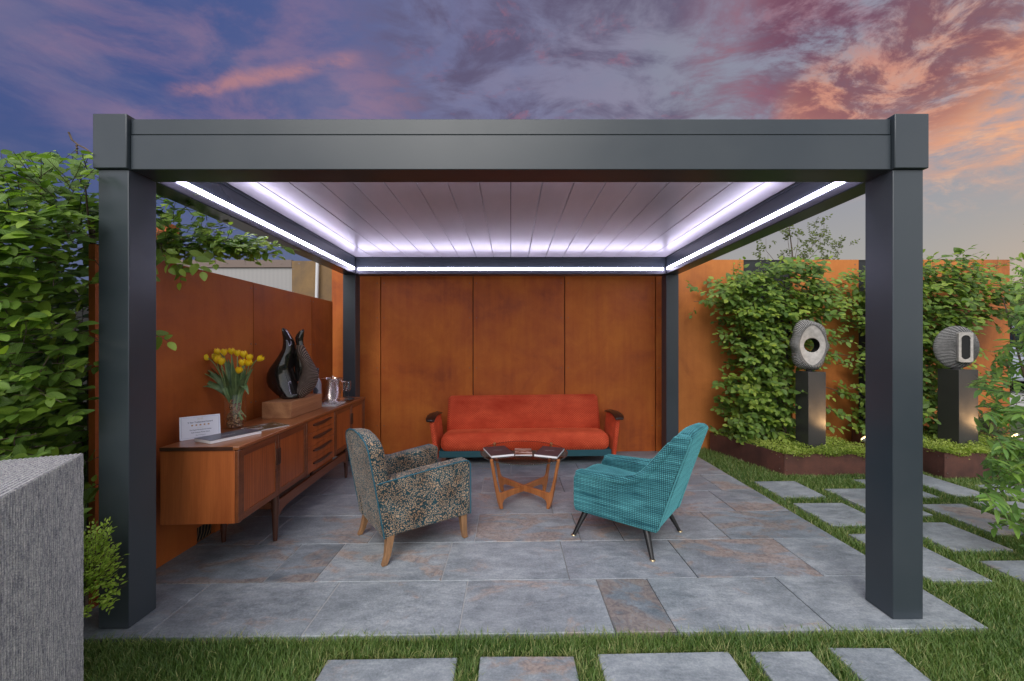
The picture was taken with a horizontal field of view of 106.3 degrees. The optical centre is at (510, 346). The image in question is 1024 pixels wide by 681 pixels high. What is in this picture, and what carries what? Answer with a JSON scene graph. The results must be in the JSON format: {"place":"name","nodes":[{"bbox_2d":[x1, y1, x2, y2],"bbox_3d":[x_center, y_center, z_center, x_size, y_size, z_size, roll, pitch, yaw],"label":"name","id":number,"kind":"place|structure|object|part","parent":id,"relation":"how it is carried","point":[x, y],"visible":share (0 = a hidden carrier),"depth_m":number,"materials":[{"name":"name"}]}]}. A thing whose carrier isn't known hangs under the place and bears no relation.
{"place":"outdoors","nodes":[
{"label":"outdoors","id":0,"kind":"place"},
{"bbox_2d":[0,0,1023,288],"label":"sky","id":1,"kind":"structure","parent":0,"point":[958,63],"materials":[{"name":"purple"}]},
{"bbox_2d":[83,451,987,644],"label":"patio","id":2,"kind":"structure","parent":0,"point":[508,565],"depth_m":2.33,"materials":[{"name":"stone"}]},
{"bbox_2d":[159,397,364,542],"bbox_3d":[-1.903,1.000,3.424,0.468,0.800,2.282,0,0,-3],"label":"sideboard","id":3,"kind":"object","parent":2,"relation":"on","point":[223,484],"visible":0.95,"depth_m":2.48,"materials":[{"name":"brown wood"}]},
{"bbox_2d":[179,414,220,440],"bbox_3d":[-2.045,0.533,2.528,0.210,0.154,0.073,0,0,-45],"label":"award card","id":4,"kind":"object","parent":3,"relation":"on","point":[191,427],"visible":0.99,"depth_m":2.51,"materials":[{"name":"white paper"}]},
{"bbox_2d":[194,428,261,443],"bbox_3d":[-1.853,0.589,2.530,0.168,0.021,0.315,0,0,23],"label":"hardback book","id":5,"kind":"object","parent":3,"relation":"on","point":[224,436],"visible":1,"depth_m":2.49,"materials":[{"name":"white paper"}]},
{"bbox_2d":[226,399,243,427],"bbox_3d":[-2.035,0.476,2.835,0.136,0.247,0.136,0,0,0],"label":"vase","id":6,"kind":"object","parent":3,"relation":"on","point":[235,422],"visible":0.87,"depth_m":2.81,"materials":[{"name":"clear glass"}]},
{"bbox_2d":[203,348,263,419],"bbox_3d":[-2.082,0.288,2.826,0.518,0.561,0.158,0,0,10],"label":"tulip bouquet","id":7,"kind":"object","parent":6,"relation":"in","point":[230,384],"visible":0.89,"depth_m":2.81,"materials":[{"name":"yellow plant"}]},
{"bbox_3d":[-1.650,0.843,2.530,0.025,0.434,0.398,0,0,-3],"label":"door","id":8,"kind":"part","parent":3,"relation":"part of","materials":[{"name":"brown wood"}]},
{"bbox_2d":[241,422,288,429],"bbox_3d":[-1.815,0.595,2.845,0.200,0.007,0.235,0,0,28],"label":"magazine","id":9,"kind":"object","parent":3,"relation":"on","point":[267,426],"visible":0.89,"depth_m":2.83,"materials":[{"name":"white paper"}]},
{"bbox_2d":[262,394,321,418],"bbox_3d":[-1.956,0.531,3.472,0.236,0.136,0.585,0,0,-3],"label":"wood block","id":10,"kind":"object","parent":3,"relation":"on","point":[279,408],"depth_m":3.22,"materials":[{"name":"brown wood"}]},
{"bbox_2d":[266,328,318,398],"bbox_3d":[-1.956,0.154,3.450,0.425,0.634,0.230,0,0,-8],"label":"sculpture","id":11,"kind":"object","parent":10,"relation":"on","point":[293,364],"visible":0.97,"depth_m":3.40,"materials":[{"name":"black ceramic"}]},
{"bbox_3d":[-1.669,0.843,2.936,0.025,0.434,0.406,0,0,-3],"label":"door","id":12,"kind":"part","parent":3,"relation":"part of","materials":[{"name":"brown wood"}]},
{"bbox_2d":[313,368,320,393],"bbox_3d":[-1.945,0.408,3.860,0.076,0.382,0.077,0,0,0],"label":"bottle","id":13,"kind":"object","parent":3,"relation":"on","point":[317,389],"visible":0.34,"depth_m":3.83,"materials":[{"name":"grey"}]},
{"bbox_2d":[322,401,345,405],"bbox_3d":[-1.845,0.585,3.940,0.200,0.008,0.235,0,0,3],"label":"magazine","id":14,"kind":"object","parent":3,"relation":"on","point":[331,403],"visible":0.81,"depth_m":3.95,"materials":[{"name":"white paper"}]},
{"bbox_2d":[322,397,353,401],"bbox_3d":[-1.930,0.593,4.260,0.364,0.013,0.364,0,0,0],"label":"tray","id":15,"kind":"object","parent":3,"relation":"on","point":[343,398],"visible":0.53,"depth_m":4.29,"materials":[{"name":"brown metal"}]},
{"bbox_2d":[321,377,344,399],"bbox_3d":[-2.000,0.475,4.300,0.239,0.236,0.239,0,0,-40],"label":"ice bucket","id":16,"kind":"object","parent":15,"relation":"on","point":[328,386],"visible":0.98,"depth_m":4.22,"materials":[{"name":"silver metal"}]},
{"bbox_3d":[-1.712,0.843,3.941,0.025,0.434,0.412,0,0,-3],"label":"door","id":17,"kind":"part","parent":3,"relation":"part of","materials":[{"name":"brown wood"}]},
{"bbox_3d":[-1.733,0.843,4.345,0.025,0.434,0.386,0,0,-3],"label":"door","id":18,"kind":"part","parent":3,"relation":"part of","materials":[{"name":"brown wood"}]},
{"bbox_2d":[345,428,470,566],"bbox_3d":[-0.761,0.969,2.793,0.732,0.834,0.610,-1,0,-38],"label":"armchair","id":19,"kind":"object","parent":2,"relation":"on","point":[408,490],"visible":1,"depth_m":2.59,"materials":[{"name":"fabric"}]},
{"bbox_2d":[93,114,928,627],"bbox_3d":[0.000,0.127,3.361,4.120,2.548,2.939,0,0,0],"label":"pergola","id":20,"kind":"object","parent":2,"relation":"on","point":[355,200],"visible":0.98,"depth_m":1.95,"materials":[{"name":"black metal"}]},
{"bbox_2d":[480,441,567,508],"bbox_3d":[0.118,1.156,3.457,0.782,0.444,0.782,0,0,0],"label":"coffee table","id":21,"kind":"object","parent":2,"relation":"on","point":[503,495],"visible":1,"depth_m":3.35,"materials":[{"name":"brown wood"}]},
{"bbox_2d":[483,446,513,457],"bbox_3d":[-0.112,0.935,3.418,0.205,0.018,0.290,0,0,-18],"label":"book","id":22,"kind":"object","parent":21,"relation":"on","point":[497,451],"visible":1,"depth_m":3.38,"materials":[{"name":"brown paper"}]},
{"bbox_2d":[515,448,531,455],"bbox_3d":[0.112,0.940,3.420,0.150,0.008,0.205,0,0,0],"label":"leaflet","id":23,"kind":"object","parent":21,"relation":"on","point":[523,451],"visible":1,"depth_m":3.38,"materials":[{"name":"orange paper"}]},
{"bbox_2d":[534,446,563,457],"bbox_3d":[0.345,0.935,3.400,0.205,0.018,0.290,0,0,20],"label":"book","id":24,"kind":"object","parent":21,"relation":"on","point":[549,452],"visible":1,"depth_m":3.35,"materials":[{"name":"brown paper"}]},
{"bbox_2d":[426,394,623,461],"bbox_3d":[0.164,1.000,4.686,2.304,0.754,0.602,-1,0,0],"label":"sofa","id":25,"kind":"object","parent":2,"relation":"on","point":[569,423],"visible":0.89,"depth_m":4.80,"materials":[{"name":"orange fabric"}]},
{"bbox_2d":[571,423,707,561],"bbox_3d":[0.928,0.954,2.809,0.848,0.832,0.655,-1,0,39],"label":"armchair","id":26,"kind":"object","parent":2,"relation":"on","point":[646,495],"visible":1,"depth_m":2.58,"materials":[{"name":"teal fabric"}]},
{"bbox_2d":[83,420,1023,680],"bbox_3d":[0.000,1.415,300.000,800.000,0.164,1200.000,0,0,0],"label":"ground","id":27,"kind":"structure","parent":0,"point":[1018,431],"depth_m":1.79,"materials":[{"name":"green plant"}]},
{"bbox_2d":[0,453,83,680],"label":"granite block","id":28,"kind":"structure","parent":27,"relation":"on","point":[41,565],"depth_m":1.32,"materials":[{"name":"grey stone"}]},
{"bbox_2d":[0,289,88,528],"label":"timber fence","id":29,"kind":"object","parent":27,"relation":"on","point":[80,313],"visible":0.01,"depth_m":3.05,"materials":[{"name":"black wood"}]},
{"bbox_2d":[0,149,98,522],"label":"hornbeam","id":30,"kind":"object","parent":27,"relation":"on","point":[84,272],"visible":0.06,"depth_m":2.21,"materials":[{"name":"green plant"}]},
{"bbox_2d":[83,517,128,619],"bbox_3d":[-1.966,0.985,1.702,0.528,0.371,0.384,0,0,0],"label":"box shrub","id":31,"kind":"object","parent":27,"relation":"on","point":[97,558],"visible":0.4,"depth_m":1.75,"materials":[{"name":"green plant"}]},
{"bbox_2d":[0,132,300,605],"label":"hornbeam","id":32,"kind":"object","parent":27,"relation":"on","point":[40,390],"visible":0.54,"depth_m":1.83,"materials":[{"name":"green plant"}]},
{"bbox_2d":[156,224,179,259],"bbox_3d":[-8.430,-0.725,9.172,0.740,4.370,0.356,0,0,0],"label":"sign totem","id":33,"kind":"object","parent":27,"relation":"on","point":[171,225],"visible":0.01,"depth_m":9.10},
{"bbox_2d":[89,244,332,608],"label":"corten wall","id":34,"kind":"structure","parent":27,"relation":"on","point":[198,318],"depth_m":2.79,"materials":[{"name":"orange metal"}]},
{"bbox_2d":[197,524,211,540],"bbox_3d":[-2.260,1.354,2.820,0.026,0.112,0.160,0,0,0],"label":"wall vent","id":35,"kind":"object","parent":34,"relation":"attached to","point":[203,530],"depth_m":2.83,"materials":[{"name":"black"}]},
{"bbox_2d":[163,260,299,291],"bbox_3d":[-3.694,0.117,5.104,1.812,2.525,0.053,0,0,0],"label":"screen panel","id":36,"kind":"object","parent":27,"relation":"on","point":[276,274],"visible":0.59,"depth_m":5.10,"materials":[{"name":"grey"}]},
{"bbox_2d":[292,261,331,300],"bbox_3d":[-2.615,0.125,5.093,0.560,2.510,0.033,0,0,0],"label":"ochre panel","id":37,"kind":"object","parent":27,"relation":"on","point":[303,277],"visible":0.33,"depth_m":5.08,"materials":[{"name":"beige metal"}]},
{"bbox_2d":[315,263,318,297],"bbox_3d":[-2.538,0.115,5.030,0.057,2.590,0.042,0,0,0],"label":"white pole","id":38,"kind":"object","parent":27,"relation":"on","point":[317,282],"visible":0.14,"depth_m":5.01,"materials":[{"name":"silver metal"}]},
{"bbox_2d":[316,658,457,680],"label":"stepping stone","id":39,"kind":"object","parent":27,"relation":"on","point":[426,669],"visible":0.88,"depth_m":1.65,"materials":[{"name":"stone"}]},
{"bbox_2d":[332,270,661,456],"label":"corten wall","id":40,"kind":"structure","parent":27,"relation":"on","point":[429,344],"depth_m":4.99,"materials":[{"name":"metal"}]},
{"bbox_2d":[478,657,578,680],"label":"stepping stone","id":41,"kind":"object","parent":27,"relation":"on","point":[528,668],"visible":1,"depth_m":1.65,"materials":[{"name":"stone"}]},
{"bbox_2d":[598,652,748,680],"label":"stepping stone","id":42,"kind":"object","parent":27,"relation":"on","point":[706,666],"visible":0.88,"depth_m":1.65,"materials":[{"name":"stone"}]},
{"bbox_2d":[679,260,742,449],"bbox_3d":[2.603,0.138,5.138,1.001,2.585,0.043,0,0,0],"label":"corten panel","id":43,"kind":"object","parent":27,"relation":"on","point":[702,359],"visible":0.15,"depth_m":5.12,"materials":[{"name":"orange metal"}]},
{"bbox_2d":[743,260,789,427],"bbox_3d":[3.430,0.133,5.193,0.890,2.595,0.034,0,0,0],"label":"recessed panel","id":44,"kind":"object","parent":27,"relation":"on","point":[751,266],"visible":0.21,"depth_m":5.18,"materials":[{"name":"black"}]},
{"bbox_2d":[710,432,864,477],"bbox_3d":[3.288,1.264,4.535,1.345,0.265,1.011,0,0,0],"label":"steel planter","id":45,"kind":"object","parent":27,"relation":"on","point":[811,464],"visible":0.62,"depth_m":4.03,"materials":[{"name":"brown metal"}]},
{"bbox_2d":[686,255,864,444],"bbox_3d":[3.309,0.022,4.691,2.371,2.396,0.816,0,0,0],"label":"hornbeam","id":46,"kind":"object","parent":45,"relation":"on","point":[764,382],"visible":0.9,"depth_m":4.63,"materials":[{"name":"green plant"}]},
{"bbox_2d":[713,430,864,458],"bbox_3d":[3.300,1.129,4.524,1.369,0.143,1.080,0,0,0],"label":"ground cover","id":47,"kind":"object","parent":45,"relation":"in","point":[797,448],"visible":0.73,"depth_m":4.20,"materials":[{"name":"green plant"}]},
{"bbox_2d":[796,371,825,447],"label":"granite plinth","id":48,"kind":"structure","parent":45,"relation":"on","point":[811,418],"depth_m":4.30,"materials":[{"name":"grey stone"}]},
{"bbox_2d":[789,319,829,371],"bbox_3d":[3.415,-0.010,4.396,0.398,0.597,0.162,0,0,9],"label":"sculpture","id":49,"kind":"object","parent":48,"relation":"on","point":[804,330],"visible":1,"depth_m":4.34,"materials":[{"name":"grey stone"}]},
{"bbox_2d":[755,481,825,499],"bbox_3d":[2.644,1.370,3.654,0.409,0.037,0.407,0,0,0],"label":"stepping stone","id":50,"kind":"object","parent":27,"relation":"on","point":[788,488],"visible":0.71,"depth_m":3.63,"materials":[{"name":"stone"}]},
{"bbox_2d":[750,652,837,680],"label":"stepping stone","id":51,"kind":"object","parent":27,"relation":"on","point":[797,666],"visible":0.88,"depth_m":1.64,"materials":[{"name":"stone"}]},
{"bbox_2d":[752,214,859,259],"bbox_3d":[5.306,-0.495,6.961,1.609,3.750,0.828,0,0,-9],"label":"birch tree","id":52,"kind":"object","parent":27,"relation":"on","point":[813,241],"visible":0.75,"depth_m":6.99,"materials":[{"name":"green plant"}]},
{"bbox_2d":[790,260,858,441],"bbox_3d":[4.197,0.138,5.138,0.881,2.585,0.043,0,0,0],"label":"corten panel","id":53,"kind":"object","parent":27,"relation":"on","point":[837,372],"visible":0.18,"depth_m":5.12,"materials":[{"name":"orange metal"}]},
{"bbox_2d":[793,503,864,528],"bbox_3d":[2.646,1.369,3.111,0.429,0.037,0.418,0,0,0],"label":"stepping stone","id":54,"kind":"object","parent":27,"relation":"on","point":[834,514],"visible":0.76,"depth_m":3.11,"materials":[{"name":"stone"}]},
{"bbox_2d":[859,260,864,429],"bbox_3d":[5.070,0.133,5.193,1.100,2.595,0.034,0,0,0],"label":"recessed panel","id":55,"kind":"object","parent":27,"relation":"on","point":[862,288],"visible":0.04,"depth_m":5.18,"materials":[{"name":"black"}]},
{"bbox_2d":[824,489,932,517],"bbox_3d":[3.171,1.363,3.350,0.402,0.037,0.579,0,0,0],"label":"stepping stone","id":56,"kind":"object","parent":27,"relation":"on","point":[855,496],"visible":0.38,"depth_m":3.47,"materials":[{"name":"stone"}]},
{"bbox_2d":[828,648,930,680],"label":"stepping stone","id":57,"kind":"object","parent":27,"relation":"on","point":[879,664],"visible":0.88,"depth_m":1.65,"materials":[{"name":"stone"}]},
{"bbox_2d":[855,479,938,499],"bbox_3d":[3.636,1.358,3.651,0.354,0.036,0.473,0,0,0],"label":"stepping stone","id":58,"kind":"object","parent":27,"relation":"on","point":[926,495],"visible":0.19,"depth_m":3.47,"materials":[{"name":"stone"}]},
{"bbox_2d":[848,534,991,585],"bbox_3d":[2.611,1.369,2.496,0.351,0.036,0.562,0,0,0],"label":"stepping stone","id":59,"kind":"object","parent":27,"relation":"on","point":[936,566],"visible":0.43,"depth_m":2.32,"materials":[{"name":"stone"}]},
{"bbox_2d":[852,430,1009,479],"bbox_3d":[5.092,1.230,4.429,1.416,0.298,1.102,0,0,0],"label":"steel planter","id":60,"kind":"object","parent":27,"relation":"on","point":[944,465],"visible":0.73,"depth_m":3.88,"materials":[{"name":"brown metal"}]},
{"bbox_2d":[832,244,1023,441],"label":"hornbeam","id":61,"kind":"object","parent":60,"relation":"on","point":[967,289],"visible":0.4,"depth_m":4.64,"materials":[{"name":"green plant"}]},
{"bbox_2d":[858,426,1015,459],"bbox_3d":[5.088,1.083,4.414,1.443,0.151,1.173,0,0,0],"label":"ground cover","id":62,"kind":"object","parent":60,"relation":"in","point":[948,447],"visible":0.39,"depth_m":4.07,"materials":[{"name":"green plant"}]},
{"bbox_2d":[938,369,977,446],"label":"granite plinth","id":63,"kind":"structure","parent":60,"relation":"on","point":[957,404],"depth_m":4.22,"materials":[{"name":"grey stone"}]},
{"bbox_2d":[933,326,979,368],"bbox_3d":[4.997,0.013,4.302,0.418,0.488,0.146,0,0,14],"label":"sculpture","id":64,"kind":"object","parent":63,"relation":"on","point":[956,347],"visible":1,"depth_m":4.27,"materials":[{"name":"stone"}]},
{"bbox_2d":[934,412,1011,438],"bbox_3d":[5.638,0.945,4.699,0.939,0.336,0.630,0,0,0],"label":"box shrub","id":65,"kind":"object","parent":60,"relation":"on","point":[985,425],"visible":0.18,"depth_m":4.59,"materials":[{"name":"green plant"}]},
{"bbox_2d":[923,474,978,498],"bbox_3d":[4.143,1.352,3.825,0.321,0.036,0.782,0,0,0],"label":"stepping stone","id":66,"kind":"object","parent":27,"relation":"on","point":[944,486],"visible":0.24,"depth_m":3.63,"materials":[{"name":"stone"}]},
{"bbox_2d":[923,260,1009,436],"bbox_3d":[6.077,0.138,5.138,1.151,2.585,0.043,0,0,0],"label":"corten panel","id":67,"kind":"object","parent":27,"relation":"on","point":[987,342],"visible":0.14,"depth_m":5.12,"materials":[{"name":"orange metal"}]},
{"bbox_2d":[923,522,1012,553],"bbox_3d":[3.126,1.363,2.740,0.395,0.037,0.402,0,0,0],"label":"stepping stone","id":68,"kind":"object","parent":27,"relation":"on","point":[952,537],"visible":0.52,"depth_m":2.69,"materials":[{"name":"stone"}]},
{"bbox_2d":[923,504,1023,538],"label":"stepping stone","id":69,"kind":"object","parent":27,"relation":"on","point":[974,516],"visible":0.61,"depth_m":3.04,"materials":[{"name":"stone"}]},
{"bbox_2d":[967,241,1023,546],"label":"bay shrub","id":70,"kind":"object","parent":27,"relation":"on","point":[1013,464],"visible":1,"depth_m":2.47,"materials":[{"name":"green plant"}]},
{"bbox_2d":[973,501,1023,521],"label":"stepping stone","id":71,"kind":"object","parent":27,"relation":"on","point":[1020,505],"visible":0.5,"depth_m":3.24,"materials":[{"name":"stone"}]},
{"bbox_2d":[975,485,1023,500],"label":"stepping stone","id":72,"kind":"object","parent":27,"relation":"on","point":[998,490],"visible":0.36,"depth_m":3.56,"materials":[{"name":"stone"}]},
{"bbox_2d":[979,560,1023,582],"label":"stepping stone","id":73,"kind":"object","parent":27,"relation":"on","point":[1014,568],"visible":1,"depth_m":2.35,"materials":[{"name":"stone"}]},
{"bbox_2d":[1010,273,1023,317],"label":"broadleaf tree","id":74,"kind":"object","parent":27,"relation":"on","point":[1020,291],"visible":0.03,"depth_m":13.91,"materials":[{"name":"green plant"}]},
{"bbox_2d":[1010,269,1023,305],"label":"broadleaf tree","id":75,"kind":"object","parent":27,"relation":"on","point":[1017,280],"depth_m":15.74,"materials":[{"name":"green plant"}]},
{"bbox_2d":[1010,390,1023,405],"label":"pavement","id":76,"kind":"structure","parent":0,"point":[1022,397],"depth_m":9.88,"materials":[{"name":"grey"}]},
{"bbox_2d":[1010,325,1023,390],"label":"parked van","id":77,"kind":"object","parent":76,"relation":"on","point":[1021,380],"visible":0.07,"depth_m":10.48,"materials":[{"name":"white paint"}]},
{"bbox_3d":[13.794,-0.260,10.200,0.012,0.500,1.400,0,0,-4],"label":"rear window","id":78,"kind":"part","parent":77,"relation":"part of","materials":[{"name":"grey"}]}
]}

